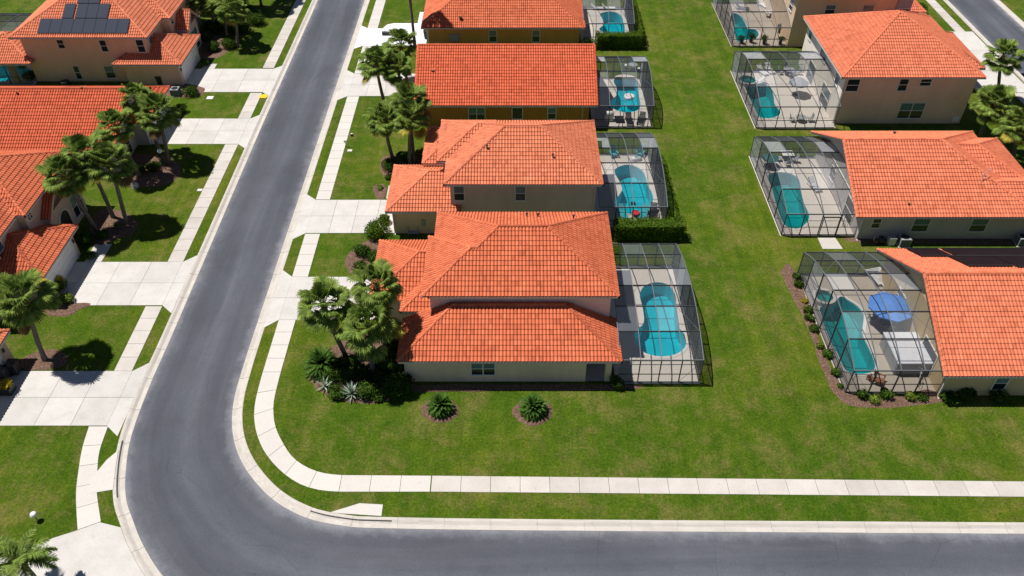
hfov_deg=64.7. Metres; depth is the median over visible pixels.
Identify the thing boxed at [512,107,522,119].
window
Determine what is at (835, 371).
shrub
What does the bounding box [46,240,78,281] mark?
garage door
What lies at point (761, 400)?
lawn
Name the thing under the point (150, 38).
window
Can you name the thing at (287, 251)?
ground
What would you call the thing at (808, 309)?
shrub
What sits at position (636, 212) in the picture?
patio table
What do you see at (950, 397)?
shrub
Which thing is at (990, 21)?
road
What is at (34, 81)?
pool deck
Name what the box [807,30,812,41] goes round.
window
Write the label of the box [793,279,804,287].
shrub
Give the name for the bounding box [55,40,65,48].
window
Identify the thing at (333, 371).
shrub
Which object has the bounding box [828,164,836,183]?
window
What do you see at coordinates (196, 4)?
fan palm
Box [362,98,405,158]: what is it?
fan palm
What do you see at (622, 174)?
swimming pool
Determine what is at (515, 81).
single storey house
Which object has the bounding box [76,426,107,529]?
pavement
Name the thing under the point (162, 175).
mulch bed
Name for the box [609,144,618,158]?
garden chair
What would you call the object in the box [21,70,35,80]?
shrub
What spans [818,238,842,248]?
path
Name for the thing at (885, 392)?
shrub
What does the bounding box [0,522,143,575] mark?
driveway
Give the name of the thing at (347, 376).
shrub
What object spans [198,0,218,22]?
fan palm
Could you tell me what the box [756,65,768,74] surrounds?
sun lounger
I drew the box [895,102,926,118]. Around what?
window
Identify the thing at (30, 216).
window
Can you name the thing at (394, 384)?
shrub
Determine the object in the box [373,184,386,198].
mulch bed
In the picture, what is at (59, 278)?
shrub
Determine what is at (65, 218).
doorway
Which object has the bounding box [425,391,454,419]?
cycad
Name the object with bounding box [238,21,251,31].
shrub
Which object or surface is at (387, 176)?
shrub
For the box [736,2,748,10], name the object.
sun lounger
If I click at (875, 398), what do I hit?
shrub
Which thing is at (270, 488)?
kerb
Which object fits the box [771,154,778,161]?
parasol
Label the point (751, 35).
potted plant
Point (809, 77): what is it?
window
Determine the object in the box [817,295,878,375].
swimming pool
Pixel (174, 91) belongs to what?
air conditioner
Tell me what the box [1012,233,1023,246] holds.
air conditioner
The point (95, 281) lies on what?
driveway
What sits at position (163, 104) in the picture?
garage door
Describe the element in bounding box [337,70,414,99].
driveway
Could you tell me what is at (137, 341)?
pavement
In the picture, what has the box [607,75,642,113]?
swimming pool
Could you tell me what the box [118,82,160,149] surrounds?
fan palm
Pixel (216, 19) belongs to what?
shrub
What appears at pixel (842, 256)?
screen enclosure
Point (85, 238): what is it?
shrub
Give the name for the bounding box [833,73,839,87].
window
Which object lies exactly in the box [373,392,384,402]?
shrub
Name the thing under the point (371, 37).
driveway
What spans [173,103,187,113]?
shrub
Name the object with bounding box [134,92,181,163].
fan palm
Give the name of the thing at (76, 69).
window
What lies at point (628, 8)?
screen enclosure
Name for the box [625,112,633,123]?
sun lounger
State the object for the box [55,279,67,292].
shrub
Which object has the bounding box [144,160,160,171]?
shrub
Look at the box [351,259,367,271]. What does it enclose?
shrub
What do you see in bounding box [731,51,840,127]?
screen enclosure
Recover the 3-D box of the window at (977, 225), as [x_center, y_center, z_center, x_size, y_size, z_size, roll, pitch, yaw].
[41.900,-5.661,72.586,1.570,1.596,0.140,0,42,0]
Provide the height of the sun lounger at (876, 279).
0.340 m
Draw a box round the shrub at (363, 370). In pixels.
[348,361,371,381]
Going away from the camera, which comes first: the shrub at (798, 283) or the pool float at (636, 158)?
the shrub at (798, 283)
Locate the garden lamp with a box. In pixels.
[30,511,37,519]
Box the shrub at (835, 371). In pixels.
[830,367,842,375]
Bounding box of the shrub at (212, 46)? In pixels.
[205,40,219,50]
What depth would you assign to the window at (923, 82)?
85.54 m
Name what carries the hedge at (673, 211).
on the lawn at (761, 400)
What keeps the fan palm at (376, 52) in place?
on the lawn at (761, 400)
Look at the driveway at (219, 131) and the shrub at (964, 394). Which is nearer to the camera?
the shrub at (964, 394)
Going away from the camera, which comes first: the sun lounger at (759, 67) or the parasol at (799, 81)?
the parasol at (799, 81)
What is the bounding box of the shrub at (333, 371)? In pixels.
[320,357,346,382]
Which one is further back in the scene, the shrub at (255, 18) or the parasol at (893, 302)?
the shrub at (255, 18)
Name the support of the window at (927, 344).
in the single storey house at (971, 300)
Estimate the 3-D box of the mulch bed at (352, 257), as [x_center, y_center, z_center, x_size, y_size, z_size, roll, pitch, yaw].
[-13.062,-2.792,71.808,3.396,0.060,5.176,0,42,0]
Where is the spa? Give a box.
[811,288,836,307]
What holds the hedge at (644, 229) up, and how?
on the lawn at (761, 400)
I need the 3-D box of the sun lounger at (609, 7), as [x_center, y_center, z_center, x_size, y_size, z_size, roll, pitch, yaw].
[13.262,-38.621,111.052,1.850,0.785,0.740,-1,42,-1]
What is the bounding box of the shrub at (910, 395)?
[905,391,916,400]
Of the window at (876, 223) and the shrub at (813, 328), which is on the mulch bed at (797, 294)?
the shrub at (813, 328)
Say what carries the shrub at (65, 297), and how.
on the mulch bed at (68, 308)
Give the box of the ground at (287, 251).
[121,3,1014,561]
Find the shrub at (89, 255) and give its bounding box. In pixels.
[83,251,96,259]
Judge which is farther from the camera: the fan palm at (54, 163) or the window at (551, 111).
the window at (551, 111)
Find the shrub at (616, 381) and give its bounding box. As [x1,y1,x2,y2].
[609,374,624,389]
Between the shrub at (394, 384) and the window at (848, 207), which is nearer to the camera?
the shrub at (394, 384)
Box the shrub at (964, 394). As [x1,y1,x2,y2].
[956,387,976,402]
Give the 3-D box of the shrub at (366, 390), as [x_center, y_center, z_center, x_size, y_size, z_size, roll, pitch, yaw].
[-10.503,7.444,59.703,2.004,1.076,1.988,0,42,0]
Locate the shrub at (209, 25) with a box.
[199,20,219,31]
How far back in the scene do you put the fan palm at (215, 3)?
101.25 m
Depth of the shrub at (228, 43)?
101.73 m
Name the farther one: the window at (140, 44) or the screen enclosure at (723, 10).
the screen enclosure at (723, 10)
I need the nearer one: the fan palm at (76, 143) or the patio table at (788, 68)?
the fan palm at (76, 143)
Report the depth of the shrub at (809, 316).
65.58 m
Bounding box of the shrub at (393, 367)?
[381,351,403,372]
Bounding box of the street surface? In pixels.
[125,0,1023,575]
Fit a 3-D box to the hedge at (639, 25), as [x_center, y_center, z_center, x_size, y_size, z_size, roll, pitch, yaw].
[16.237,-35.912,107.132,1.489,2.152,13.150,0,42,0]
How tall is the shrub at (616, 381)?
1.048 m
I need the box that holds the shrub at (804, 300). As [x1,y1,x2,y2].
[800,297,808,302]
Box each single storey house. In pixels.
[0,85,170,171]
[0,329,13,382]
[414,43,598,126]
[421,0,585,43]
[811,130,1023,240]
[876,248,1023,398]
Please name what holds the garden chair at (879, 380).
on the pool deck at (859, 281)
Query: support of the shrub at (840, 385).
on the mulch bed at (797, 294)
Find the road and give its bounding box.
[948,0,1023,76]
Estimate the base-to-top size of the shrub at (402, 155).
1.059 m
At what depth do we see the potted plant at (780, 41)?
102.71 m
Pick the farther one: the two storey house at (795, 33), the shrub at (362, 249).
the two storey house at (795, 33)
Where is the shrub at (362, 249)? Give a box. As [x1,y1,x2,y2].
[352,244,369,256]
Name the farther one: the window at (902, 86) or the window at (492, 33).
the window at (492, 33)
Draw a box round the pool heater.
[886,235,896,245]
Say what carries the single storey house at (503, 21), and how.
on the lawn at (761, 400)
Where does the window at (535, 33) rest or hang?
in the single storey house at (503, 21)
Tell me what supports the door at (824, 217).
in the screen enclosure at (764, 164)
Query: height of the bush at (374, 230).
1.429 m
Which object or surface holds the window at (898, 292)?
in the single storey house at (971, 300)
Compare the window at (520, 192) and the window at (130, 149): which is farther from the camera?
the window at (130, 149)
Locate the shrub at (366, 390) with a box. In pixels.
[356,378,381,399]
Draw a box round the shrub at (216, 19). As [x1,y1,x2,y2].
[211,15,223,27]
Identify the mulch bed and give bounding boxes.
[19,349,67,370]
[44,297,90,316]
[88,209,136,244]
[115,154,180,187]
[166,83,204,97]
[198,31,227,59]
[308,338,404,403]
[345,239,378,273]
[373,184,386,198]
[380,155,421,179]
[408,384,643,391]
[420,400,458,422]
[512,401,551,426]
[781,264,943,407]
[844,237,1014,244]
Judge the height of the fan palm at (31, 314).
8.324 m
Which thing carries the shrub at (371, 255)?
on the mulch bed at (352, 257)
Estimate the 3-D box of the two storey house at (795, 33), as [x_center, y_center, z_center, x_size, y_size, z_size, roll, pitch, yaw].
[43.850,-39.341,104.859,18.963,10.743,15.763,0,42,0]
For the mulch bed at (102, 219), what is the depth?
75.11 m
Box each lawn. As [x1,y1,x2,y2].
[0,0,311,575]
[243,0,1023,521]
[1000,0,1023,21]
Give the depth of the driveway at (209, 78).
96.26 m
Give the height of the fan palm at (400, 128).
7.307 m
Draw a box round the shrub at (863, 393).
[856,388,868,399]
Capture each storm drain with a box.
[89,440,122,496]
[310,503,391,521]
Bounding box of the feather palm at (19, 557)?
[0,527,59,575]
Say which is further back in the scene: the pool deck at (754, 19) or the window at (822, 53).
the pool deck at (754, 19)
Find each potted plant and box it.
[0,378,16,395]
[739,34,745,43]
[748,32,755,42]
[761,34,768,43]
[778,35,785,44]
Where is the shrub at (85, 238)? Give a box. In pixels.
[76,231,95,245]
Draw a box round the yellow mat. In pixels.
[259,94,267,97]
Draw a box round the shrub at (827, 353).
[822,349,834,357]
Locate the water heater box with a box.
[60,79,70,85]
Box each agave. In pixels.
[316,375,333,390]
[341,382,360,401]
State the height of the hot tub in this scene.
1.475 m
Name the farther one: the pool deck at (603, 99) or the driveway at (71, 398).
the pool deck at (603, 99)
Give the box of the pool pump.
[873,235,884,244]
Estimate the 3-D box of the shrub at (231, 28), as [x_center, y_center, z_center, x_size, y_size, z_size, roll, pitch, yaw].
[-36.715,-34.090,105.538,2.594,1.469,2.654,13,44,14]
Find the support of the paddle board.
on the pool deck at (859, 281)
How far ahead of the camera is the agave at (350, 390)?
59.50 m
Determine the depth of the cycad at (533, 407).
58.07 m
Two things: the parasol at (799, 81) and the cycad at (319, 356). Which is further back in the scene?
the parasol at (799, 81)
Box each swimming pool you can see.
[0,66,32,81]
[598,11,626,32]
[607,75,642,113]
[612,164,655,215]
[632,280,688,358]
[733,12,760,42]
[757,82,782,119]
[778,171,811,229]
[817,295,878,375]
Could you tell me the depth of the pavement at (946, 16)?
108.83 m
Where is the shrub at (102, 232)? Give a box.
[95,229,108,239]
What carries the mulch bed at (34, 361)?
on the lawn at (39, 467)
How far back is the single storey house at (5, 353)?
60.83 m
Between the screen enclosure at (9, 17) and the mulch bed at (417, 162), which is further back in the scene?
the screen enclosure at (9, 17)
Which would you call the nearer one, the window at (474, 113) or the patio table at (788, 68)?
the window at (474, 113)
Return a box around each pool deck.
[0,66,37,84]
[580,7,628,42]
[590,76,652,127]
[594,154,660,228]
[609,266,699,383]
[712,3,787,46]
[730,71,835,128]
[749,156,853,235]
[803,274,934,393]
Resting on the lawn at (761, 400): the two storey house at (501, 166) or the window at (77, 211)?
the two storey house at (501, 166)
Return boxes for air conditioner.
[169,86,181,96]
[896,234,911,247]
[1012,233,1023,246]
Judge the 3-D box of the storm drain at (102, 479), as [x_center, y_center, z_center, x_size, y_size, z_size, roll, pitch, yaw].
[-27.586,12.440,54.952,1.859,0.130,4.832,-11,43,-12]
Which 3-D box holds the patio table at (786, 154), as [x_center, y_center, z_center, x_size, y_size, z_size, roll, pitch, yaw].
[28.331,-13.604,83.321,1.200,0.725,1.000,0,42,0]
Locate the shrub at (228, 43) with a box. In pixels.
[219,38,235,48]
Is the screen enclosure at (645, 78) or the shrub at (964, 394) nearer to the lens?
the shrub at (964, 394)
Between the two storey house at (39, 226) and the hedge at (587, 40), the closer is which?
the two storey house at (39, 226)
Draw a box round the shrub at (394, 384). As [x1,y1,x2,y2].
[377,370,414,400]
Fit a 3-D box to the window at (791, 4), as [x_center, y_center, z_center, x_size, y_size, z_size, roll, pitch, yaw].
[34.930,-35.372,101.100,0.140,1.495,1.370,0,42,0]
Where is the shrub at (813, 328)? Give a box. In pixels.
[808,324,819,332]
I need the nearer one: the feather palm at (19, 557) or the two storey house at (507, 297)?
the feather palm at (19, 557)
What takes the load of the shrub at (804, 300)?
on the mulch bed at (797, 294)
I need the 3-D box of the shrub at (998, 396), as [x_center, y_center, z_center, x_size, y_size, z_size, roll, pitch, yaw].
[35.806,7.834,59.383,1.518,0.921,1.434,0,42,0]
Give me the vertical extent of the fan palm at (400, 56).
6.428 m
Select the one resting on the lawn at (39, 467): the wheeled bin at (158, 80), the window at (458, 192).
the wheeled bin at (158, 80)
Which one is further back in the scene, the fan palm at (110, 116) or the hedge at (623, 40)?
the hedge at (623, 40)
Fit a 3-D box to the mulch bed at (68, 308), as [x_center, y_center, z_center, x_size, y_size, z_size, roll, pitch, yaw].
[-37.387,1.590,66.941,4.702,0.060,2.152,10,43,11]
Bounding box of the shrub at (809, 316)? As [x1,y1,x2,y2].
[803,313,814,320]
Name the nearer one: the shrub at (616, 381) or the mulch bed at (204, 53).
the shrub at (616, 381)
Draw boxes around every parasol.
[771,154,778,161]
[789,77,808,95]
[868,292,911,324]
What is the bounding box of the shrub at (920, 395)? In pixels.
[913,391,929,401]
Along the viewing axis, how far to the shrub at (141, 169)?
81.19 m
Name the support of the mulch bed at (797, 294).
on the lawn at (761, 400)
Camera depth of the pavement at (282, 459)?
59.36 m
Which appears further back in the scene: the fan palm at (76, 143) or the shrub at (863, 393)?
the fan palm at (76, 143)
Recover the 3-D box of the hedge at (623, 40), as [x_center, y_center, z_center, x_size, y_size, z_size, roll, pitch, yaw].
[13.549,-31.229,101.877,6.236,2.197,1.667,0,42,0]
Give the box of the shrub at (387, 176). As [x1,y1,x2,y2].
[384,173,391,179]
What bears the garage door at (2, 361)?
in the single storey house at (5, 353)
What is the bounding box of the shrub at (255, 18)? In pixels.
[245,12,265,25]
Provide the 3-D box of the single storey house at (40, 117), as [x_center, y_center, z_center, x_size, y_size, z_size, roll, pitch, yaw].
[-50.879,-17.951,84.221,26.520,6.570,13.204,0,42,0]
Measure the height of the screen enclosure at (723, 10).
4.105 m
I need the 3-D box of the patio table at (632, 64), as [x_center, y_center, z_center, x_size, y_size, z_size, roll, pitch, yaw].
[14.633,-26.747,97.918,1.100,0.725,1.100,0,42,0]
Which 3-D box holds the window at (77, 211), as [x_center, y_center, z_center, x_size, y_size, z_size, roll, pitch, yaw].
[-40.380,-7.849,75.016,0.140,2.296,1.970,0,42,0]
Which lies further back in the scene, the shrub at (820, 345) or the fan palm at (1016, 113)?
the fan palm at (1016, 113)
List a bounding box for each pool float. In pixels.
[624,93,634,99]
[631,156,641,161]
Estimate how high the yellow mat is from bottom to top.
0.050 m
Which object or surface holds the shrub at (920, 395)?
on the mulch bed at (797, 294)
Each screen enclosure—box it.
[0,13,33,83]
[582,0,634,37]
[594,56,653,126]
[596,133,667,227]
[612,243,703,382]
[712,0,790,45]
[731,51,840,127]
[749,136,855,235]
[797,252,941,392]
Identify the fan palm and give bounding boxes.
[0,267,62,361]
[33,153,98,232]
[59,132,115,218]
[83,140,138,224]
[92,108,141,176]
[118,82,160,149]
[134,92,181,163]
[185,0,206,30]
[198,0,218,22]
[208,0,242,36]
[215,0,251,47]
[296,275,355,355]
[335,301,405,375]
[347,258,404,351]
[355,44,395,100]
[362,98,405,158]
[380,28,417,78]
[380,50,412,87]
[387,79,433,161]
[391,97,430,163]
[409,0,416,45]
[968,84,1016,137]
[980,38,1023,84]
[991,105,1023,157]
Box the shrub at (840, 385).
[837,383,843,388]
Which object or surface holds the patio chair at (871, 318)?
on the pool deck at (859, 281)
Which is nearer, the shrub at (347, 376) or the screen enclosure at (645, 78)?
the shrub at (347, 376)
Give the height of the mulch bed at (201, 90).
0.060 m
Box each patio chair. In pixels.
[791,153,799,160]
[866,313,875,323]
[884,326,895,331]
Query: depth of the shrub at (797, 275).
69.33 m
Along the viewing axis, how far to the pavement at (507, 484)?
53.98 m
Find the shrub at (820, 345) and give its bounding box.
[815,342,824,348]
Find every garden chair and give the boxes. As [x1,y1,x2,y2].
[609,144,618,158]
[636,143,644,156]
[866,373,876,382]
[874,368,885,386]
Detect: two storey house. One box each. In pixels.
[0,0,201,85]
[0,150,87,320]
[369,211,622,381]
[385,119,603,235]
[763,0,926,46]
[799,10,986,124]
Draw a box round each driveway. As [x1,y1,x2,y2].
[0,362,150,435]
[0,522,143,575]
[56,244,196,312]
[152,115,260,148]
[164,64,282,95]
[264,270,374,326]
[292,185,393,238]
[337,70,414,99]
[354,12,426,48]
[954,32,1023,92]
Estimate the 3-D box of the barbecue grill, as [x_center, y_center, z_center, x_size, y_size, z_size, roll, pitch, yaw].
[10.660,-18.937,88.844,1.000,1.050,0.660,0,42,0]
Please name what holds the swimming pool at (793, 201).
in the pool deck at (829, 202)
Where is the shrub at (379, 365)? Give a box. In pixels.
[374,352,394,371]
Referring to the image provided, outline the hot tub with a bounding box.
[879,332,932,374]
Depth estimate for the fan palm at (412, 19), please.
100.82 m
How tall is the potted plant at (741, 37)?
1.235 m
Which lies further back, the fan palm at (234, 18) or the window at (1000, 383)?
the fan palm at (234, 18)
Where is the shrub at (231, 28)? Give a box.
[220,21,238,32]
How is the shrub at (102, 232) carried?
on the mulch bed at (102, 219)
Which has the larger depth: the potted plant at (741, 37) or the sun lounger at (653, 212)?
the potted plant at (741, 37)
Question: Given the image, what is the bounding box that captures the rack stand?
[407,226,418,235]
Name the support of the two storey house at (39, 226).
on the lawn at (39, 467)
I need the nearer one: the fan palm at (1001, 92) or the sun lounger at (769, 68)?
the fan palm at (1001, 92)
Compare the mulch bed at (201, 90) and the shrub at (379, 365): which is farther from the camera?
the mulch bed at (201, 90)
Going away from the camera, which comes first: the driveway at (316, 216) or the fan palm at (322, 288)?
the fan palm at (322, 288)
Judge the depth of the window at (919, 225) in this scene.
72.65 m
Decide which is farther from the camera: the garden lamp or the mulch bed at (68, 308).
the mulch bed at (68, 308)
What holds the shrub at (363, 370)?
on the mulch bed at (335, 348)
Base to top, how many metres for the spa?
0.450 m
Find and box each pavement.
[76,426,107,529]
[114,0,305,370]
[254,0,430,491]
[431,476,1023,496]
[926,0,1023,103]
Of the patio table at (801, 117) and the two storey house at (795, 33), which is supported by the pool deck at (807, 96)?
the patio table at (801, 117)
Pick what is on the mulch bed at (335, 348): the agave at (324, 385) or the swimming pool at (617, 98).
the agave at (324, 385)
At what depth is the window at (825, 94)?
90.87 m
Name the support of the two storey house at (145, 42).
on the lawn at (39, 467)
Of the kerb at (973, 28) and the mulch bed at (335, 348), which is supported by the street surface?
the kerb at (973, 28)
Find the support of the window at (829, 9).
in the two storey house at (795, 33)
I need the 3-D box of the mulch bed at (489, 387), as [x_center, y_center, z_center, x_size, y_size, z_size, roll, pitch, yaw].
[0.498,7.462,60.420,18.898,0.060,0.786,0,42,0]
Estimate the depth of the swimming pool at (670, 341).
66.95 m
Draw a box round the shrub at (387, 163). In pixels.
[381,157,399,171]
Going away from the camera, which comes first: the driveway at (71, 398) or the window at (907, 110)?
the driveway at (71, 398)
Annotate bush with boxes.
[364,217,390,239]
[379,214,390,223]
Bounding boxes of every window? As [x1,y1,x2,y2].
[0,240,4,266]
[27,212,33,222]
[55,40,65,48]
[68,193,85,219]
[72,65,83,79]
[98,40,109,52]
[102,65,116,78]
[125,140,133,154]
[135,40,146,52]
[148,34,152,46]
[190,25,200,48]
[453,187,464,200]
[468,107,485,119]
[470,364,495,375]
[489,30,496,42]
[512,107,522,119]
[515,187,525,200]
[532,30,539,42]
[547,107,556,119]
[788,0,793,12]
[805,60,815,85]
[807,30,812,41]
[818,81,830,111]
[819,48,826,63]
[824,5,836,13]
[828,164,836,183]
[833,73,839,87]
[843,193,854,226]
[844,79,860,91]
[861,5,874,11]
[870,219,882,228]
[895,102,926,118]
[896,79,909,91]
[896,286,906,298]
[909,219,931,231]
[918,79,932,86]
[922,334,938,377]
[967,219,989,231]
[990,378,1010,390]
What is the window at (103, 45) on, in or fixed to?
in the two storey house at (145, 42)
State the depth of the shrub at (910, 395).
59.28 m
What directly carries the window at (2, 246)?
in the two storey house at (39, 226)
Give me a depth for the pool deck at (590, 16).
108.33 m
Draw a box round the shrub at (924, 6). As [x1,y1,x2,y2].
[919,3,927,10]
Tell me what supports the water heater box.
on the lawn at (39, 467)
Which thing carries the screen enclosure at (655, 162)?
on the pool deck at (606, 194)
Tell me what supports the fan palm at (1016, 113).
on the lawn at (761, 400)
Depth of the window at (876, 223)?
72.48 m
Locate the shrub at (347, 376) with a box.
[335,366,355,383]
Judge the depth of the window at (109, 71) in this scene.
95.14 m
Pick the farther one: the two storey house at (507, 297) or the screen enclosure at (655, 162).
the screen enclosure at (655, 162)
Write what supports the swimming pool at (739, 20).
in the pool deck at (754, 19)
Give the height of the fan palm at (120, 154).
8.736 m
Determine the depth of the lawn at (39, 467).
66.51 m
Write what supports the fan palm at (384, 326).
on the lawn at (761, 400)
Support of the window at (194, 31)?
in the two storey house at (145, 42)
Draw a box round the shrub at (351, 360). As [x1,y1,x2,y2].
[337,353,359,367]
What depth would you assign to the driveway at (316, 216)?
76.28 m
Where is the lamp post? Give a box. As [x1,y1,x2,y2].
[157,149,165,168]
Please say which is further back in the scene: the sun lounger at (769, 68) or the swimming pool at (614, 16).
the swimming pool at (614, 16)
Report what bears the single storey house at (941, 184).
on the lawn at (761, 400)
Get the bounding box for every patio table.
[629,63,637,68]
[633,210,639,216]
[781,150,794,158]
[784,66,795,74]
[796,114,805,122]
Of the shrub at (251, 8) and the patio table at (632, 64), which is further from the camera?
the shrub at (251, 8)
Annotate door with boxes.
[0,354,4,382]
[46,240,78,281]
[147,104,166,142]
[180,45,199,82]
[818,217,840,235]
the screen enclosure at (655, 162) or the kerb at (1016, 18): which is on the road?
the kerb at (1016, 18)
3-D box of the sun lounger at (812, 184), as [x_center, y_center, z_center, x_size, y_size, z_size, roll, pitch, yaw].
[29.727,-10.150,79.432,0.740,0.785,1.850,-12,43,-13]
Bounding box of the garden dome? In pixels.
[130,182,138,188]
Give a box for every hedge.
[581,38,594,43]
[595,30,644,50]
[612,216,686,242]
[633,0,644,43]
[661,154,678,218]
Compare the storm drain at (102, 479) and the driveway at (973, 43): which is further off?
the driveway at (973, 43)
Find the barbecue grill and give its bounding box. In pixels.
[604,111,613,120]
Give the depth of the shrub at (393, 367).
60.93 m
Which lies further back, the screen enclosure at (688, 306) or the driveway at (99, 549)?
the screen enclosure at (688, 306)
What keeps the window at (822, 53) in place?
in the two storey house at (896, 66)
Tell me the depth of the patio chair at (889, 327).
64.21 m
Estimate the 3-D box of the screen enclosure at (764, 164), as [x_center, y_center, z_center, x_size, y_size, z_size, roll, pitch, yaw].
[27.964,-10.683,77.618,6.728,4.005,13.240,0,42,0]
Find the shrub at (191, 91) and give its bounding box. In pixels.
[181,85,198,96]
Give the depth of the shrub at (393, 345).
62.59 m
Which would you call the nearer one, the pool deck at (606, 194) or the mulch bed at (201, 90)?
the pool deck at (606, 194)
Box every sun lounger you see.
[602,4,615,8]
[618,203,628,218]
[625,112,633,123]
[636,111,645,125]
[639,203,648,218]
[649,202,657,217]
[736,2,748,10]
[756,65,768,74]
[757,76,765,84]
[759,0,765,8]
[764,62,775,74]
[807,176,821,192]
[864,267,882,285]
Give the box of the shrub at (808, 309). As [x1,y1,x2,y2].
[802,304,813,313]
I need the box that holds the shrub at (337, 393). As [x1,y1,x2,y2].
[326,382,347,400]
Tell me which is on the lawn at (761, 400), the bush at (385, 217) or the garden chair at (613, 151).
the bush at (385, 217)
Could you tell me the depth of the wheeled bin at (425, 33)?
103.96 m
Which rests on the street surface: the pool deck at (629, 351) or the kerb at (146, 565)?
the kerb at (146, 565)
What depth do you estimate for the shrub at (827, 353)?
62.53 m
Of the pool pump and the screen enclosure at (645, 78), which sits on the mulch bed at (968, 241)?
the pool pump
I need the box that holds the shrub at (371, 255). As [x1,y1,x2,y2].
[366,249,376,262]
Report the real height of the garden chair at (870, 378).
0.821 m
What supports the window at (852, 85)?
in the two storey house at (896, 66)
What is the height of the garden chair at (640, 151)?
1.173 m
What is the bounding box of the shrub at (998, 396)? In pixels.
[988,388,1010,402]
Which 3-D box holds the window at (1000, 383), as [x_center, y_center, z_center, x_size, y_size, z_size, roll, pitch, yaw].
[35.650,6.937,58.968,1.070,1.495,0.140,0,42,0]
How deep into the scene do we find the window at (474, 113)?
87.24 m
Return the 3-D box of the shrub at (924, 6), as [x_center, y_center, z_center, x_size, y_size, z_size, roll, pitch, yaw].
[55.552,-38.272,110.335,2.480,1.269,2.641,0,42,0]
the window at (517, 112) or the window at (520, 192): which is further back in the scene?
the window at (517, 112)
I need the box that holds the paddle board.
[880,318,890,325]
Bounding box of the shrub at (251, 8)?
[243,4,256,13]
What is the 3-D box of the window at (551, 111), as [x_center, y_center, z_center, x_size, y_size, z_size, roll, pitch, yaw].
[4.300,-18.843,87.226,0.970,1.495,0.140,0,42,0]
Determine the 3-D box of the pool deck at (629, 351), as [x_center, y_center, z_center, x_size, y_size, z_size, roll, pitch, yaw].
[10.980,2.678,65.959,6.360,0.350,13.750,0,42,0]
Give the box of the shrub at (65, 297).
[59,291,74,303]
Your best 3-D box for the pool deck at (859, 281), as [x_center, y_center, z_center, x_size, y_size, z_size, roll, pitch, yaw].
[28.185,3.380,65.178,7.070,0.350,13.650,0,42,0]
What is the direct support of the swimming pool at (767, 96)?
in the pool deck at (807, 96)
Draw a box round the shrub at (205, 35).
[199,30,211,40]
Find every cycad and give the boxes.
[302,345,338,382]
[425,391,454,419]
[518,391,547,421]
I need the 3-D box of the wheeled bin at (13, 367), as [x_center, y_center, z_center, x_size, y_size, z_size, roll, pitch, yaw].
[-37.667,6.035,61.119,0.770,1.177,0.880,0,42,0]
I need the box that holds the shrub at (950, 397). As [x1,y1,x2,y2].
[938,390,959,404]
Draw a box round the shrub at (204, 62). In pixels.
[200,58,209,65]
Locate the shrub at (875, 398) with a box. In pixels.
[867,393,881,404]
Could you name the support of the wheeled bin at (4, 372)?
on the driveway at (71, 398)
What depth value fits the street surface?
52.27 m
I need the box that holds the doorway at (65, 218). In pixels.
[60,210,72,223]
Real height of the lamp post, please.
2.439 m
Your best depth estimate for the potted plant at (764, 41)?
102.77 m
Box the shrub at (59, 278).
[55,275,65,287]
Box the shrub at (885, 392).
[879,387,894,398]
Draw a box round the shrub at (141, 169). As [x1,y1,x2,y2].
[133,166,144,173]
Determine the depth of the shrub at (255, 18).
106.97 m
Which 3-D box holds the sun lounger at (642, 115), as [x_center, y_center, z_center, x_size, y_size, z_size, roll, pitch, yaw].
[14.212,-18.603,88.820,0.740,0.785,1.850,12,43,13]
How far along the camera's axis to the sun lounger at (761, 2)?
112.04 m
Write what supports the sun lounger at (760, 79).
on the pool deck at (807, 96)
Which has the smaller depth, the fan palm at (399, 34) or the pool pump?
the pool pump
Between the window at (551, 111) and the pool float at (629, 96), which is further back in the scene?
the pool float at (629, 96)
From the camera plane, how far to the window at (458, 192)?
71.40 m
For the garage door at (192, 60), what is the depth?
97.11 m
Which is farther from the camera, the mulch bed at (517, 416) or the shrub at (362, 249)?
the shrub at (362, 249)
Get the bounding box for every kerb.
[113,0,317,575]
[232,0,1023,533]
[943,0,1023,82]
[993,0,1023,27]
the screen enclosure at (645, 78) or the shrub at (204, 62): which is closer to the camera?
the screen enclosure at (645, 78)
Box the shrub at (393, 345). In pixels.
[381,336,399,351]
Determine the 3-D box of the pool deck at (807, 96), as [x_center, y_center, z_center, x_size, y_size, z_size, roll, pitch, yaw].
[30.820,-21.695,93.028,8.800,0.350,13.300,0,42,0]
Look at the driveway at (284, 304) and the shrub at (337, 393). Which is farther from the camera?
the driveway at (284, 304)
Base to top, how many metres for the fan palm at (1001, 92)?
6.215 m
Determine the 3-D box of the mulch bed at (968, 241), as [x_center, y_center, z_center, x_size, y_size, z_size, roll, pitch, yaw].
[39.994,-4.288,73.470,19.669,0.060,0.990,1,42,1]
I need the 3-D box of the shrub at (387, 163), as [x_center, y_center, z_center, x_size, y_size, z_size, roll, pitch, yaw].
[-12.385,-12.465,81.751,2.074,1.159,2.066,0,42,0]
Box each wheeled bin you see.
[0,365,11,380]
[4,358,22,374]
[154,76,161,84]
[423,29,426,38]
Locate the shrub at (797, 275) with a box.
[792,272,800,278]
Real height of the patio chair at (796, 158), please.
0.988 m
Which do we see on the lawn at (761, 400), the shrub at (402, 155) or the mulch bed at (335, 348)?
the mulch bed at (335, 348)
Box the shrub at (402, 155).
[395,151,411,161]
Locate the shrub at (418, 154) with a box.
[415,147,422,159]
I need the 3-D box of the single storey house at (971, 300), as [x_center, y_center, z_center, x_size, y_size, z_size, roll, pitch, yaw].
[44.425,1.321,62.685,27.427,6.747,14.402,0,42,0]

